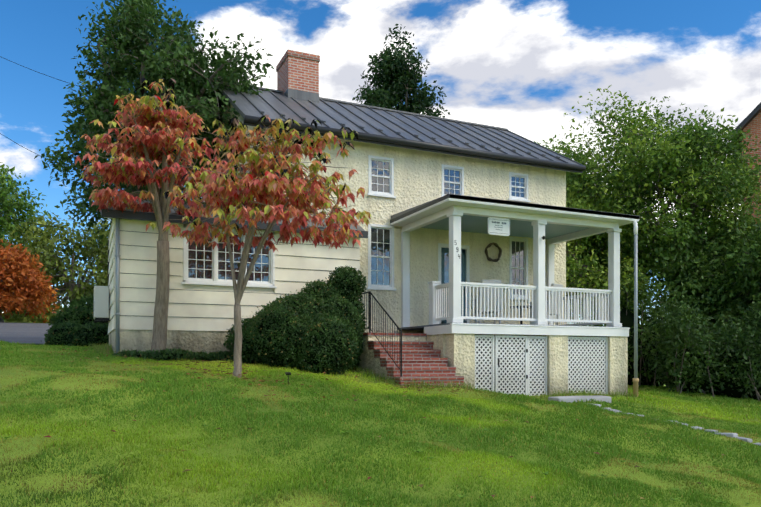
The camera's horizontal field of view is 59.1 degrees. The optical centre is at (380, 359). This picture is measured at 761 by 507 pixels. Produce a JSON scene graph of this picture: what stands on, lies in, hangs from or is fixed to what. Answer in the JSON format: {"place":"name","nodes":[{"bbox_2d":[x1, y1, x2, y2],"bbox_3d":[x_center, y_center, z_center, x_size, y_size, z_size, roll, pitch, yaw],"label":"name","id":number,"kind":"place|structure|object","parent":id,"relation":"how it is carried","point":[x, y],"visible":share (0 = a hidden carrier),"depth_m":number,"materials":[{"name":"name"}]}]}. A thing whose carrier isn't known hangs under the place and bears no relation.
{"place":"outdoors","nodes":[
{"label":"outdoors","id":0,"kind":"place"},
{"bbox_2d":[0,322,52,344],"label":"road","id":1,"kind":"structure","parent":0,"point":[29,333],"depth_m":25.61,"materials":[{"name":"grey asphalt"}]},
{"bbox_2d":[0,56,86,227],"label":"power lines","id":2,"kind":"object","parent":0,"point":[29,150],"visible":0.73,"depth_m":30.13,"materials":[{"name":"black metal"}]},
{"bbox_2d":[75,77,236,354],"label":"tree","id":3,"kind":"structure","parent":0,"point":[132,173],"depth_m":13.27,"materials":[{"name":"red plant"}]},
{"bbox_2d":[0,314,760,506],"bbox_3d":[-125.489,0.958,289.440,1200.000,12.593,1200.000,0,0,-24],"label":"lawn","id":4,"kind":"structure","parent":0,"point":[43,481],"depth_m":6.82,"materials":[{"name":"green plant"}]},
{"bbox_2d":[0,238,59,322],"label":"tree","id":5,"kind":"object","parent":4,"relation":"on","point":[18,269],"visible":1,"depth_m":35.10,"materials":[{"name":"orange plant"}]},
{"bbox_2d":[0,162,64,256],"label":"tree","id":6,"kind":"object","parent":4,"relation":"on","point":[10,206],"visible":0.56,"depth_m":44.54,"materials":[{"name":"green plant"}]},
{"bbox_2d":[0,212,110,322],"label":"tree","id":7,"kind":"object","parent":4,"relation":"on","point":[55,265],"visible":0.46,"depth_m":41.32,"materials":[{"name":"green plant"}]},
{"bbox_2d":[41,320,108,346],"bbox_3d":[-8.198,-0.543,18.437,2.029,1.094,1.283,0,0,9],"label":"hedge","id":8,"kind":"object","parent":4,"relation":"on","point":[68,333],"visible":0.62,"depth_m":18.06,"materials":[{"name":"green plant"}]},
{"bbox_2d":[48,293,108,329],"bbox_3d":[-9.074,-0.908,20.384,1.916,2.362,3.035,0,0,-1],"label":"shrub","id":9,"kind":"object","parent":4,"relation":"on","point":[81,313],"visible":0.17,"depth_m":19.47,"materials":[{"name":"green plant"}]},
{"bbox_2d":[34,0,226,247],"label":"tree","id":10,"kind":"object","parent":4,"relation":"on","point":[117,72],"visible":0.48,"depth_m":17.24,"materials":[{"name":"green plant"}]},
{"bbox_2d":[127,22,273,194],"bbox_3d":[-4.730,-4.315,17.674,3.963,8.747,4.255,0,0,-24],"label":"tree","id":11,"kind":"object","parent":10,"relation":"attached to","point":[227,72],"visible":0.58,"depth_m":17.05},
{"bbox_2d":[49,348,257,372],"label":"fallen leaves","id":12,"kind":"object","parent":4,"relation":"on","point":[139,356],"visible":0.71,"depth_m":12.69,"materials":[{"name":"brown plant"}]},
{"bbox_2d":[94,197,367,353],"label":"wing","id":13,"kind":"structure","parent":4,"relation":"on","point":[201,304],"depth_m":14.55,"materials":[{"name":"beige wood"}]},
{"bbox_2d":[112,347,358,369],"bbox_3d":[-2.971,0.068,14.556,5.499,0.632,1.248,0,0,-24],"label":"ivy ground cover","id":14,"kind":"object","parent":4,"relation":"on","point":[166,354],"visible":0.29,"depth_m":13.57,"materials":[{"name":"green plant"}]},
{"bbox_2d":[191,368,283,382],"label":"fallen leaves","id":15,"kind":"object","parent":4,"relation":"on","point":[239,374],"visible":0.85,"depth_m":11.94,"materials":[{"name":"brown plant"}]},
{"bbox_2d":[146,115,371,377],"bbox_3d":[-2.165,-1.754,11.983,3.982,4.665,3.694,0,0,0],"label":"dogwood tree","id":16,"kind":"object","parent":4,"relation":"on","point":[268,179],"visible":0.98,"depth_m":11.70,"materials":[{"name":"red plant"}]},
{"bbox_2d":[96,360,428,402],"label":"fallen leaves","id":17,"kind":"object","parent":4,"relation":"on","point":[273,386],"visible":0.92,"depth_m":11.77,"materials":[{"name":"orange plant"}]},
{"bbox_2d":[220,265,367,374],"bbox_3d":[-1.719,-0.826,14.568,3.352,2.668,2.174,0,0,-24],"label":"boxwood shrub","id":18,"kind":"object","parent":4,"relation":"on","point":[320,328],"visible":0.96,"depth_m":14.02,"materials":[{"name":"green plant"}]},
{"bbox_2d":[81,343,639,398],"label":"lawn edge tufts","id":19,"kind":"object","parent":4,"relation":"on","point":[108,346],"visible":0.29,"depth_m":14.41,"materials":[{"name":"green plant"}]},
{"bbox_2d":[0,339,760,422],"bbox_3d":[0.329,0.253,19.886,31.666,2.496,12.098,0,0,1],"label":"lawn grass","id":20,"kind":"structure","parent":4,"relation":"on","point":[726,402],"depth_m":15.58,"materials":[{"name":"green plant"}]},
{"bbox_2d":[44,364,725,498],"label":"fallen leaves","id":21,"kind":"object","parent":4,"relation":"on","point":[420,485],"visible":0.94,"depth_m":7.18,"materials":[{"name":"orange plant"}]},
{"bbox_2d":[213,100,565,335],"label":"house walls","id":22,"kind":"structure","parent":4,"relation":"on","point":[417,177],"depth_m":17.44,"materials":[{"name":"beige paint"}]},
{"bbox_2d":[207,86,578,164],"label":"house roof","id":23,"kind":"structure","parent":22,"relation":"on","point":[245,105],"depth_m":18.38,"materials":[{"name":"grey metal"}]},
{"bbox_2d":[276,49,319,93],"bbox_3d":[-2.413,-7.497,19.551,0.950,2.380,1.210,0,0,-24],"label":"house chimney","id":24,"kind":"object","parent":23,"relation":"on","point":[297,73],"visible":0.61,"depth_m":19.04,"materials":[{"name":"red brick"}]},
{"bbox_2d":[276,52,319,71],"bbox_3d":[-2.413,-8.570,19.551,0.956,0.085,1.216,0,0,-24],"label":"chimney cap","id":25,"kind":"object","parent":24,"relation":"attached to","point":[297,55],"visible":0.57,"depth_m":19.05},
{"bbox_2d":[284,88,318,102],"bbox_3d":[-2.413,-7.973,19.551,0.924,1.467,1.184,0,0,-24],"label":"chimney flashing","id":26,"kind":"object","parent":23,"relation":"on","point":[301,95],"visible":0.11,"depth_m":19.01,"materials":[{"name":"grey metal"}]},
{"bbox_2d":[221,86,581,164],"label":"roof seams","id":27,"kind":"object","parent":23,"relation":"attached to","point":[355,105],"visible":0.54,"depth_m":19.17,"materials":[{"name":"grey metal"}]},
{"bbox_2d":[242,122,569,171],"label":"house soffit","id":28,"kind":"structure","parent":22,"relation":"attached to","point":[434,152],"depth_m":17.64,"materials":[{"name":"white wood"}]},
{"bbox_2d":[243,119,582,172],"bbox_3d":[1.328,-5.375,17.152,9.690,0.135,0.035,0,0,-24],"label":"roof eave","id":29,"kind":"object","parent":22,"relation":"attached to","point":[428,149],"depth_m":17.14,"materials":[{"name":"black metal"}]},
{"bbox_2d":[244,115,585,170],"bbox_3d":[1.361,-5.422,17.077,9.690,0.150,0.150,0,0,-24],"label":"gutter","id":30,"kind":"object","parent":29,"relation":"attached to","point":[361,135],"visible":1,"depth_m":16.95,"materials":[{"name":"black metal"}]},
{"bbox_2d":[367,155,530,323],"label":"window frames","id":31,"kind":"structure","parent":22,"relation":"in","point":[390,194],"depth_m":17.62,"materials":[{"name":"white wood"}]},
{"bbox_2d":[371,160,523,294],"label":"window panes","id":32,"kind":"structure","parent":31,"relation":"in","point":[386,240],"depth_m":17.07,"materials":[{"name":"glass"}]},
{"bbox_2d":[441,247,465,323],"bbox_3d":[1.922,-1.877,17.856,0.770,2.140,0.055,0,0,-24],"label":"door frame","id":33,"kind":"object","parent":22,"relation":"in","point":[446,250],"depth_m":17.95,"materials":[{"name":"white wood"}]},
{"bbox_2d":[444,253,461,287],"bbox_3d":[1.929,-2.357,17.840,0.530,0.900,0.006,0,0,-24],"label":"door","id":34,"kind":"structure","parent":33,"relation":"in","point":[446,267],"depth_m":17.75,"materials":[{"name":"blue glass"}]},
{"bbox_2d":[356,291,463,387],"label":"steps","id":35,"kind":"structure","parent":4,"relation":"on","point":[407,357],"depth_m":14.57,"materials":[{"name":"brick"}]},
{"bbox_2d":[397,383,470,392],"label":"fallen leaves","id":36,"kind":"object","parent":4,"relation":"on","point":[431,387],"visible":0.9,"depth_m":12.97,"materials":[{"name":"brown plant"}]},
{"bbox_2d":[390,194,639,396],"bbox_3d":[3.335,-0.977,16.741,5.420,5.340,3.065,0,0,-24],"label":"porch","id":37,"kind":"object","parent":4,"relation":"on","point":[522,358],"visible":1,"depth_m":15.76,"materials":[{"name":"white paint"}]},
{"bbox_2d":[537,138,634,316],"bbox_3d":[5.891,-4.069,28.259,9.448,10.436,9.300,0,0,-24],"label":"tree","id":38,"kind":"object","parent":4,"relation":"on","point":[562,145],"depth_m":26.84,"materials":[{"name":"green plant"}]},
{"bbox_2d":[566,163,656,325],"bbox_3d":[6.668,-2.902,24.166,6.889,7.988,6.269,0,0,-24],"label":"tree","id":39,"kind":"object","parent":4,"relation":"on","point":[586,280],"visible":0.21,"depth_m":22.65,"materials":[{"name":"green plant"}]},
{"bbox_2d":[534,85,760,384],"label":"tree","id":40,"kind":"object","parent":4,"relation":"on","point":[624,158],"visible":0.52,"depth_m":23.25,"materials":[{"name":"green plant"}]},
{"bbox_2d":[569,259,760,394],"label":"hedge thicket","id":41,"kind":"object","parent":4,"relation":"on","point":[626,317],"visible":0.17,"depth_m":22.16,"materials":[{"name":"green plant"}]},
{"bbox_2d":[590,105,760,309],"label":"tree","id":42,"kind":"object","parent":4,"relation":"on","point":[725,175],"visible":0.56,"depth_m":22.94,"materials":[{"name":"green plant"}]},
{"bbox_2d":[628,273,760,401],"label":"hedge thicket","id":43,"kind":"object","parent":4,"relation":"on","point":[713,362],"visible":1,"depth_m":19.35,"materials":[{"name":"green plant"}]},
{"bbox_2d":[647,210,760,335],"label":"tree","id":44,"kind":"object","parent":4,"relation":"on","point":[689,293],"visible":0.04,"depth_m":23.22,"materials":[{"name":"green plant"}]},
{"bbox_2d":[687,217,760,347],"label":"tree","id":45,"kind":"object","parent":4,"relation":"on","point":[751,285],"visible":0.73,"depth_m":21.74,"materials":[{"name":"green plant"}]},
{"bbox_2d":[742,112,760,220],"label":"brick building walls","id":46,"kind":"structure","parent":4,"relation":"on","point":[754,125],"depth_m":26.43,"materials":[{"name":"red brick"}]},
{"bbox_2d":[731,102,760,169],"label":"roof","id":47,"kind":"structure","parent":46,"relation":"on","point":[750,117],"depth_m":26.21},
{"bbox_2d":[0,0,760,325],"label":"sky","id":48,"kind":"structure","parent":0,"point":[518,66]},
{"bbox_2d":[352,24,450,117],"bbox_3d":[1.026,-8.152,34.780,6.629,18.418,6.308,0,0,-24],"label":"tree","id":49,"kind":"object","parent":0,"point":[398,72],"depth_m":33.88,"materials":[{"name":"green plant"}]},
{"bbox_2d":[548,395,760,444],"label":"stone path","id":50,"kind":"structure","parent":0,"point":[570,399],"depth_m":14.22,"materials":[{"name":"grey stone"}]}
]}

